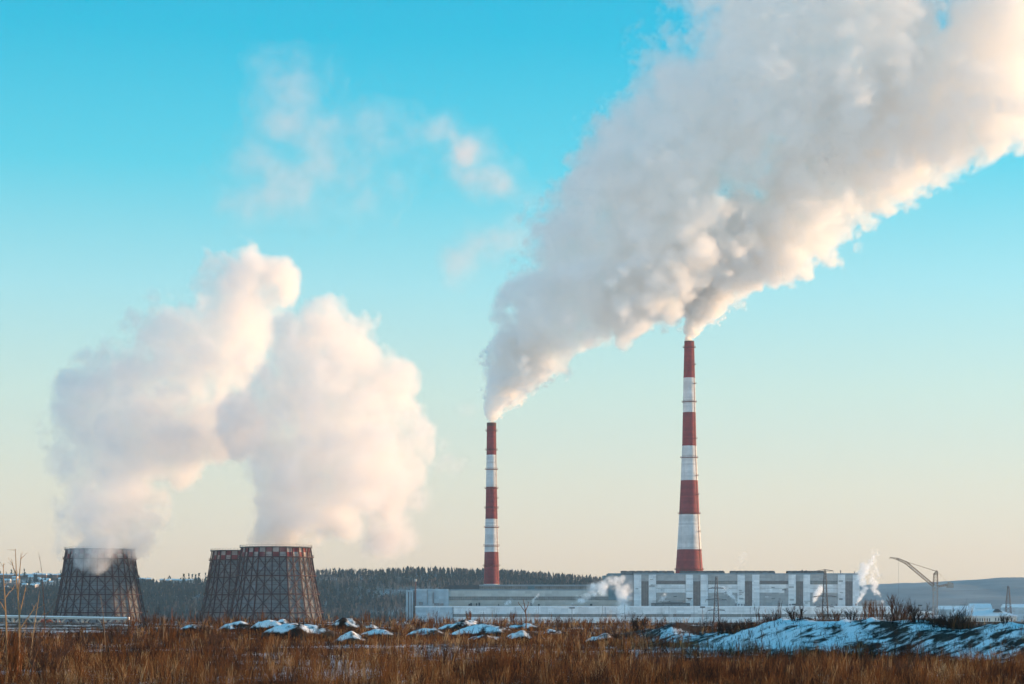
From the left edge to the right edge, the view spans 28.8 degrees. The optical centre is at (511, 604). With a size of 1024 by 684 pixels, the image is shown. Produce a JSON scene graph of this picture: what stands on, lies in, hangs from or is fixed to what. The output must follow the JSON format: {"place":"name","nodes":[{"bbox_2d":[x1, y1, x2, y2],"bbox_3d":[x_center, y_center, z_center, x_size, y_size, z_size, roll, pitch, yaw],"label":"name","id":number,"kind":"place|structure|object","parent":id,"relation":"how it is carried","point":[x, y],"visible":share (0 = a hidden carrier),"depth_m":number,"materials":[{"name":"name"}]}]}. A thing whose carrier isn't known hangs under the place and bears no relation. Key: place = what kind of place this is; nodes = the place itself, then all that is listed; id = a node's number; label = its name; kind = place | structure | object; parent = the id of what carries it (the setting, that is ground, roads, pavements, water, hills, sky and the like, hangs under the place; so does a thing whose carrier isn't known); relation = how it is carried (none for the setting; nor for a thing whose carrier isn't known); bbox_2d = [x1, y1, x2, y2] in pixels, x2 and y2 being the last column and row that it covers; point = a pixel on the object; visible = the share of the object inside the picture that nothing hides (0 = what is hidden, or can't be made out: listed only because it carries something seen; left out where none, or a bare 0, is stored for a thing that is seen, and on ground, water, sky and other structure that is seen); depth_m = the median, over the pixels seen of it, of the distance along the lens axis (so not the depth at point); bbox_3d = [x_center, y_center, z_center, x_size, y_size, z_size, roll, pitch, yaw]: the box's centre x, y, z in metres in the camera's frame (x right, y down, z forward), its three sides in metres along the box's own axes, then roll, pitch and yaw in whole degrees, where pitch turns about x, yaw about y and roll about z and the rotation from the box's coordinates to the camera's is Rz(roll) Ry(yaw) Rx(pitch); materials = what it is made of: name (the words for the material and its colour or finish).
{"place":"outdoors","nodes":[
{"label":"outdoors","id":0,"kind":"place"},
{"bbox_2d":[0,573,902,620],"bbox_3d":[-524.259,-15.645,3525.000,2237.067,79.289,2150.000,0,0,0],"label":"hill","id":1,"kind":"structure","parent":0,"point":[357,609],"depth_m":2962.93,"materials":[{"name":"soil"}]},
{"bbox_2d":[0,565,601,621],"bbox_3d":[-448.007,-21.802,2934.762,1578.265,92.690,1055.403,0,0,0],"label":"forest","id":2,"kind":"object","parent":1,"relation":"on","point":[152,593],"visible":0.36,"depth_m":2980.49,"materials":[{"name":"green plant"}]},
{"bbox_2d":[0,602,1023,683],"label":"dry grass","id":3,"kind":"structure","parent":0,"point":[471,671],"depth_m":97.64,"materials":[{"name":"brown plant"}]},
{"bbox_2d":[0,617,1023,683],"bbox_3d":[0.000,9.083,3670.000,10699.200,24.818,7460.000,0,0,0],"label":"ground","id":4,"kind":"structure","parent":0,"point":[868,626],"depth_m":126.80,"materials":[{"name":"brown plant"}]},
{"bbox_2d":[0,562,14,669],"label":"bare sapling","id":5,"kind":"object","parent":4,"relation":"on","point":[6,623],"visible":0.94,"depth_m":88.47,"materials":[{"name":"brown plant"}]},
{"bbox_2d":[0,629,27,681],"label":"bare shrub","id":6,"kind":"object","parent":4,"relation":"on","point":[9,655],"visible":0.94,"depth_m":84.18,"materials":[{"name":"brown plant"}]},
{"bbox_2d":[8,549,42,670],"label":"bare sapling","id":7,"kind":"object","parent":4,"relation":"on","point":[19,610],"visible":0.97,"depth_m":90.48,"materials":[{"name":"brown plant"}]},
{"bbox_2d":[30,590,45,658],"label":"bare sapling","id":8,"kind":"object","parent":4,"relation":"on","point":[34,625],"visible":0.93,"depth_m":95.55,"materials":[{"name":"brown plant"}]},
{"bbox_2d":[26,617,50,682],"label":"bare sapling","id":9,"kind":"object","parent":4,"relation":"on","point":[37,648],"visible":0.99,"depth_m":79.62,"materials":[{"name":"brown plant"}]},
{"bbox_2d":[38,552,56,647],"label":"bare sapling","id":10,"kind":"object","parent":4,"relation":"on","point":[44,608],"visible":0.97,"depth_m":132.71,"materials":[{"name":"plant"}]},
{"bbox_2d":[22,635,76,677],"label":"bare shrub","id":11,"kind":"object","parent":4,"relation":"on","point":[46,655],"visible":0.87,"depth_m":87.85,"materials":[{"name":"brown plant"}]},
{"bbox_2d":[0,615,129,622],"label":"concrete trestle","id":12,"kind":"object","parent":4,"relation":"on","point":[64,618],"visible":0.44,"depth_m":600.00,"materials":[{"name":"grey concrete"}]},
{"bbox_2d":[68,645,80,668],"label":"bare shrub","id":13,"kind":"object","parent":4,"relation":"on","point":[71,656],"visible":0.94,"depth_m":93.18,"materials":[{"name":"brown plant"}]},
{"bbox_2d":[53,547,147,622],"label":"cooling tower","id":14,"kind":"structure","parent":4,"relation":"on","point":[90,576],"depth_m":1426.71,"materials":[{"name":"grey metal"}]},
{"bbox_2d":[98,618,130,643],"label":"bare shrub","id":15,"kind":"object","parent":4,"relation":"on","point":[119,634],"visible":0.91,"depth_m":149.04,"materials":[{"name":"brown plant"}]},
{"bbox_2d":[127,614,136,631],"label":"bare shrub","id":16,"kind":"object","parent":4,"relation":"on","point":[131,623],"visible":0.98,"depth_m":213.21,"materials":[{"name":"brown plant"}]},
{"bbox_2d":[141,615,156,630],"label":"bare shrub","id":17,"kind":"object","parent":4,"relation":"on","point":[145,623],"visible":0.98,"depth_m":229.82,"materials":[{"name":"brown plant"}]},
{"bbox_2d":[168,624,175,638],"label":"bare shrub","id":18,"kind":"object","parent":4,"relation":"on","point":[170,631],"visible":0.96,"depth_m":153.10,"materials":[{"name":"brown plant"}]},
{"bbox_2d":[179,624,212,631],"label":"snow mound","id":19,"kind":"object","parent":4,"relation":"on","point":[189,627],"visible":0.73,"depth_m":228.61,"materials":[{"name":"white snow"}]},
{"bbox_2d":[209,616,219,627],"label":"bare shrub","id":20,"kind":"object","parent":4,"relation":"on","point":[212,622],"visible":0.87,"depth_m":271.06,"materials":[{"name":"brown plant"}]},
{"bbox_2d":[198,548,239,621],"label":"cooling tower","id":21,"kind":"structure","parent":4,"relation":"on","point":[220,583],"depth_m":1466.99,"materials":[{"name":"grey metal"}]},
{"bbox_2d":[216,621,251,632],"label":"snow mound","id":22,"kind":"object","parent":4,"relation":"on","point":[243,625],"visible":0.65,"depth_m":224.75,"materials":[{"name":"white snow"}]},
{"bbox_2d":[247,619,289,632],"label":"snow mound","id":23,"kind":"object","parent":4,"relation":"on","point":[271,623],"visible":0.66,"depth_m":208.41,"materials":[{"name":"white snow"}]},
{"bbox_2d":[228,544,324,622],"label":"cooling tower","id":24,"kind":"structure","parent":4,"relation":"on","point":[280,581],"depth_m":1376.59,"materials":[{"name":"grey metal"}]},
{"bbox_2d":[290,644,300,664],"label":"bare shrub","id":25,"kind":"object","parent":4,"relation":"on","point":[296,648],"visible":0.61,"depth_m":99.51,"materials":[{"name":"brown plant"}]},
{"bbox_2d":[258,623,340,640],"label":"snow mound","id":26,"kind":"object","parent":4,"relation":"on","point":[285,628],"visible":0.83,"depth_m":159.85,"materials":[{"name":"white snow"}]},
{"bbox_2d":[332,617,364,629],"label":"snow mound","id":27,"kind":"object","parent":4,"relation":"on","point":[352,622],"visible":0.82,"depth_m":247.90,"materials":[{"name":"white snow"}]},
{"bbox_2d":[333,631,374,644],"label":"snow mound","id":28,"kind":"object","parent":4,"relation":"on","point":[352,635],"visible":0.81,"depth_m":146.76,"materials":[{"name":"white snow"}]},
{"bbox_2d":[364,610,369,624],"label":"bare shrub","id":29,"kind":"object","parent":4,"relation":"on","point":[365,616],"visible":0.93,"depth_m":298.64,"materials":[{"name":"brown plant"}]},
{"bbox_2d":[365,624,381,629],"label":"snow mound","id":30,"kind":"object","parent":4,"relation":"on","point":[372,626],"visible":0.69,"depth_m":248.12,"materials":[{"name":"white snow"}]},
{"bbox_2d":[375,614,386,626],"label":"bare shrub","id":31,"kind":"object","parent":4,"relation":"on","point":[384,619],"visible":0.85,"depth_m":284.41,"materials":[{"name":"brown plant"}]},
{"bbox_2d":[364,629,409,639],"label":"snow mound","id":32,"kind":"object","parent":4,"relation":"on","point":[377,631],"visible":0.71,"depth_m":167.18,"materials":[{"name":"white snow"}]},
{"bbox_2d":[414,579,416,605],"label":"lamp pole","id":33,"kind":"object","parent":4,"relation":"on","point":[415,590],"visible":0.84,"depth_m":1771.75,"materials":[{"name":"metal"}]},
{"bbox_2d":[412,620,423,629],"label":"bare shrub","id":34,"kind":"object","parent":4,"relation":"on","point":[417,624],"visible":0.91,"depth_m":259.40,"materials":[{"name":"brown plant"}]},
{"bbox_2d":[406,628,454,639],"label":"snow mound","id":35,"kind":"object","parent":4,"relation":"on","point":[434,630],"visible":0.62,"depth_m":172.72,"materials":[{"name":"white snow"}]},
{"bbox_2d":[437,614,444,626],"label":"bare shrub","id":36,"kind":"object","parent":4,"relation":"on","point":[440,620],"visible":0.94,"depth_m":271.33,"materials":[{"name":"brown plant"}]},
{"bbox_2d":[437,640,460,661],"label":"bare shrub","id":37,"kind":"object","parent":4,"relation":"on","point":[450,650],"visible":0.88,"depth_m":108.32,"materials":[{"name":"brown plant"}]},
{"bbox_2d":[438,620,483,632],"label":"snow mound","id":38,"kind":"object","parent":4,"relation":"on","point":[456,626],"visible":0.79,"depth_m":223.57,"materials":[{"name":"white snow"}]},
{"bbox_2d":[465,610,471,619],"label":"bare shrub","id":39,"kind":"object","parent":4,"relation":"on","point":[470,616],"visible":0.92,"depth_m":314.06,"materials":[{"name":"brown plant"}]},
{"bbox_2d":[450,623,513,637],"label":"snow mound","id":40,"kind":"object","parent":4,"relation":"on","point":[488,628],"visible":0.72,"depth_m":185.63,"materials":[{"name":"white snow"}]},
{"bbox_2d":[470,635,503,642],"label":"snow mound","id":41,"kind":"object","parent":4,"relation":"on","point":[486,636],"visible":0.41,"depth_m":156.24,"materials":[{"name":"white snow"}]},
{"bbox_2d":[483,422,499,584],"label":"striped chimney","id":42,"kind":"object","parent":4,"relation":"on","point":[491,562],"visible":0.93,"depth_m":1840.41,"materials":[{"name":"red paint"}]},
{"bbox_2d":[496,647,510,674],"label":"bare shrub","id":43,"kind":"object","parent":4,"relation":"on","point":[501,662],"visible":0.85,"depth_m":84.16,"materials":[{"name":"brown plant"}]},
{"bbox_2d":[509,611,514,623],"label":"bare shrub","id":44,"kind":"object","parent":4,"relation":"on","point":[510,616],"visible":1,"depth_m":298.53,"materials":[{"name":"brown plant"}]},
{"bbox_2d":[406,585,620,621],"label":"turbine hall","id":45,"kind":"structure","parent":4,"relation":"on","point":[517,595],"depth_m":1780.00,"materials":[{"name":"grey metal"}]},
{"bbox_2d":[502,630,545,643],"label":"snow mound","id":46,"kind":"object","parent":4,"relation":"on","point":[522,633],"visible":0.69,"depth_m":152.31,"materials":[{"name":"white snow"}]},
{"bbox_2d":[519,600,528,628],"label":"bare sapling","id":47,"kind":"object","parent":4,"relation":"on","point":[525,612],"visible":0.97,"depth_m":229.70,"materials":[{"name":"brown plant"}]},
{"bbox_2d":[506,623,543,630],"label":"snow mound","id":48,"kind":"object","parent":4,"relation":"on","point":[518,626],"visible":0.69,"depth_m":242.73,"materials":[{"name":"white snow"}]},
{"bbox_2d":[542,629,567,636],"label":"snow mound","id":49,"kind":"object","parent":4,"relation":"on","point":[548,630],"visible":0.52,"depth_m":192.42,"materials":[{"name":"white snow"}]},
{"bbox_2d":[554,616,573,630],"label":"bare shrub","id":50,"kind":"object","parent":4,"relation":"on","point":[563,624],"visible":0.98,"depth_m":229.60,"materials":[{"name":"brown plant"}]},
{"bbox_2d":[564,638,575,658],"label":"bare shrub","id":51,"kind":"object","parent":4,"relation":"on","point":[571,646],"visible":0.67,"depth_m":112.58,"materials":[{"name":"brown plant"}]},
{"bbox_2d":[583,633,616,644],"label":"snow mound","id":52,"kind":"object","parent":4,"relation":"on","point":[609,636],"visible":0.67,"depth_m":150.65,"materials":[{"name":"white snow"}]},
{"bbox_2d":[604,623,619,636],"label":"bare shrub","id":53,"kind":"object","parent":4,"relation":"on","point":[613,632],"visible":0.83,"depth_m":186.96,"materials":[{"name":"brown plant"}]},
{"bbox_2d":[627,613,649,630],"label":"bare shrub","id":54,"kind":"object","parent":4,"relation":"on","point":[640,621],"visible":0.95,"depth_m":198.82,"materials":[{"name":"brown plant"}]},
{"bbox_2d":[415,606,894,622],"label":"perimeter fence","id":55,"kind":"object","parent":4,"relation":"on","point":[694,613],"visible":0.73,"depth_m":1750.00,"materials":[{"name":"grey metal"}]},
{"bbox_2d":[648,647,678,668],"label":"bare shrub","id":56,"kind":"object","parent":4,"relation":"on","point":[663,663],"visible":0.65,"depth_m":90.44,"materials":[{"name":"brown plant"}]},
{"bbox_2d":[671,620,681,629],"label":"bare shrub","id":57,"kind":"object","parent":4,"relation":"on","point":[677,624],"visible":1,"depth_m":168.62,"materials":[{"name":"brown plant"}]},
{"bbox_2d":[674,341,703,572],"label":"striped chimney","id":58,"kind":"object","parent":4,"relation":"on","point":[689,555],"visible":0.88,"depth_m":1861.71,"materials":[{"name":"red paint"}]},
{"bbox_2d":[688,623,702,634],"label":"bare shrub","id":59,"kind":"object","parent":4,"relation":"on","point":[694,629],"visible":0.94,"depth_m":161.39,"materials":[{"name":"brown plant"}]},
{"bbox_2d":[705,576,725,621],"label":"power pylon","id":60,"kind":"object","parent":4,"relation":"on","point":[714,610],"visible":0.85,"depth_m":1329.50,"materials":[{"name":"metal"}]},
{"bbox_2d":[712,618,738,634],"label":"bare shrub","id":61,"kind":"object","parent":4,"relation":"on","point":[719,630],"visible":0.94,"depth_m":149.30,"materials":[{"name":"brown plant"}]},
{"bbox_2d":[721,618,739,633],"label":"bare shrub","id":62,"kind":"object","parent":4,"relation":"on","point":[732,625],"visible":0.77,"depth_m":149.50,"materials":[{"name":"brown plant"}]},
{"bbox_2d":[733,617,752,629],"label":"bare shrub","id":63,"kind":"object","parent":4,"relation":"on","point":[747,621],"visible":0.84,"depth_m":145.97,"materials":[{"name":"brown plant"}]},
{"bbox_2d":[602,570,885,605],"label":"boiler house","id":64,"kind":"structure","parent":4,"relation":"on","point":[691,588],"depth_m":1774.58,"materials":[{"name":"grey metal"}]},
{"bbox_2d":[754,606,762,623],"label":"bare shrub","id":65,"kind":"object","parent":4,"relation":"on","point":[758,614],"visible":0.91,"depth_m":143.81,"materials":[{"name":"brown plant"}]},
{"bbox_2d":[762,613,775,622],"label":"bare shrub","id":66,"kind":"object","parent":4,"relation":"on","point":[767,617],"visible":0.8,"depth_m":140.94,"materials":[{"name":"brown plant"}]},
{"bbox_2d":[772,601,782,618],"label":"bare shrub","id":67,"kind":"object","parent":4,"relation":"on","point":[778,610],"visible":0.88,"depth_m":141.82,"materials":[{"name":"brown plant"}]},
{"bbox_2d":[782,604,806,620],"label":"bare shrub","id":68,"kind":"object","parent":4,"relation":"on","point":[791,611],"visible":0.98,"depth_m":136.42,"materials":[{"name":"brown plant"}]},
{"bbox_2d":[816,609,829,620],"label":"bare shrub","id":69,"kind":"object","parent":4,"relation":"on","point":[823,615],"visible":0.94,"depth_m":135.85,"materials":[{"name":"brown plant"}]},
{"bbox_2d":[813,569,836,619],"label":"power pylon","id":70,"kind":"object","parent":4,"relation":"on","point":[827,596],"visible":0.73,"depth_m":1329.58,"materials":[{"name":"metal"}]},
{"bbox_2d":[826,608,842,620],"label":"bare shrub","id":71,"kind":"object","parent":4,"relation":"on","point":[837,615],"visible":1,"depth_m":132.23,"materials":[{"name":"brown plant"}]},
{"bbox_2d":[842,608,856,619],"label":"bare shrub","id":72,"kind":"object","parent":4,"relation":"on","point":[852,612],"visible":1,"depth_m":131.56,"materials":[{"name":"brown plant"}]},
{"bbox_2d":[862,600,870,618],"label":"bare shrub","id":73,"kind":"object","parent":4,"relation":"on","point":[867,608],"visible":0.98,"depth_m":131.52,"materials":[{"name":"brown plant"}]},
{"bbox_2d":[868,599,878,617],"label":"bare shrub","id":74,"kind":"object","parent":4,"relation":"on","point":[873,611],"visible":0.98,"depth_m":131.81,"materials":[{"name":"brown plant"}]},
{"bbox_2d":[876,603,885,619],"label":"bare shrub","id":75,"kind":"object","parent":4,"relation":"on","point":[879,615],"visible":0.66,"depth_m":132.04,"materials":[{"name":"brown plant"}]},
{"bbox_2d":[880,605,900,620],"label":"bare shrub","id":76,"kind":"object","parent":4,"relation":"on","point":[885,617],"visible":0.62,"depth_m":129.75,"materials":[{"name":"brown plant"}]},
{"bbox_2d":[886,593,913,620],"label":"bare shrub","id":77,"kind":"object","parent":4,"relation":"on","point":[892,605],"visible":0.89,"depth_m":127.20,"materials":[{"name":"brown plant"}]},
{"bbox_2d":[887,656,917,675],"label":"bare shrub","id":78,"kind":"object","parent":4,"relation":"on","point":[899,663],"visible":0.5,"depth_m":80.63,"materials":[{"name":"brown plant"}]},
{"bbox_2d":[904,600,931,621],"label":"bare shrub","id":79,"kind":"object","parent":4,"relation":"on","point":[914,612],"visible":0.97,"depth_m":124.03,"materials":[{"name":"brown plant"}]},
{"bbox_2d":[907,611,931,618],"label":"storage shed","id":80,"kind":"structure","parent":4,"relation":"on","point":[924,612],"depth_m":1902.38,"materials":[{"name":"paint"}]},
{"bbox_2d":[889,557,953,614],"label":"tower crane","id":81,"kind":"object","parent":4,"relation":"on","point":[949,585],"visible":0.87,"depth_m":1499.26,"materials":[{"name":"paint"}]},
{"bbox_2d":[926,613,943,626],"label":"bare shrub","id":82,"kind":"object","parent":4,"relation":"on","point":[931,622],"visible":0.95,"depth_m":120.62,"materials":[{"name":"brown plant"}]},
{"bbox_2d":[936,616,952,627],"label":"bare shrub","id":83,"kind":"object","parent":4,"relation":"on","point":[940,620],"visible":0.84,"depth_m":120.07,"materials":[{"name":"brown plant"}]},
{"bbox_2d":[936,606,967,628],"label":"bare shrub","id":84,"kind":"object","parent":4,"relation":"on","point":[955,615],"visible":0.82,"depth_m":120.47,"materials":[{"name":"brown plant"}]},
{"bbox_2d":[936,606,974,620],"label":"storage shed","id":85,"kind":"structure","parent":4,"relation":"on","point":[949,609],"depth_m":2302.22,"materials":[{"name":"white metal"}]},
{"bbox_2d":[954,619,970,628],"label":"bare shrub","id":86,"kind":"object","parent":4,"relation":"on","point":[960,623],"visible":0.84,"depth_m":118.57,"materials":[{"name":"brown plant"}]},
{"bbox_2d":[968,620,979,628],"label":"bare shrub","id":87,"kind":"object","parent":4,"relation":"on","point":[971,624],"visible":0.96,"depth_m":116.26,"materials":[{"name":"brown plant"}]},
{"bbox_2d":[974,650,985,671],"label":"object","id":88,"kind":"object","parent":4,"relation":"on","point":[982,663],"visible":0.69,"depth_m":81.69,"materials":[{"name":"brown plant"}]},
{"bbox_2d":[968,604,992,608],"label":"storage shed","id":89,"kind":"structure","parent":4,"relation":"on","point":[982,606],"depth_m":2603.64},
{"bbox_2d":[1000,613,1011,623],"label":"bare shrub","id":90,"kind":"object","parent":4,"relation":"on","point":[1003,620],"visible":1,"depth_m":111.08,"materials":[{"name":"brown plant"}]},
{"bbox_2d":[1005,586,1011,613],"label":"power pylon","id":91,"kind":"object","parent":4,"relation":"on","point":[1009,601],"visible":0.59,"depth_m":1649.31,"materials":[{"name":"metal"}]},
{"bbox_2d":[1001,604,1023,620],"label":"storage shed","id":92,"kind":"structure","parent":4,"relation":"on","point":[1018,610],"depth_m":2500.00,"materials":[{"name":"white metal"}]},
{"bbox_2d":[0,0,1023,584],"label":"sky","id":93,"kind":"structure","parent":0,"point":[272,271],"materials":[{"name":"blue"}]},
{"bbox_2d":[860,577,1023,600],"bbox_3d":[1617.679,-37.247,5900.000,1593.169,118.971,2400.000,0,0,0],"label":"hill","id":94,"kind":"structure","parent":0,"point":[960,589],"depth_m":5625.28,"materials":[{"name":"grey"}]},
{"bbox_2d":[883,596,1023,614],"bbox_3d":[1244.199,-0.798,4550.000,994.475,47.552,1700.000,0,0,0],"label":"hill","id":95,"kind":"structure","parent":0,"point":[996,602],"depth_m":4217.19,"materials":[{"name":"white snow"}]},
{"bbox_2d":[950,609,1016,621],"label":"building","id":96,"kind":"structure","parent":0,"point":[988,615],"depth_m":1402.47,"materials":[{"name":"paint"}]}
]}

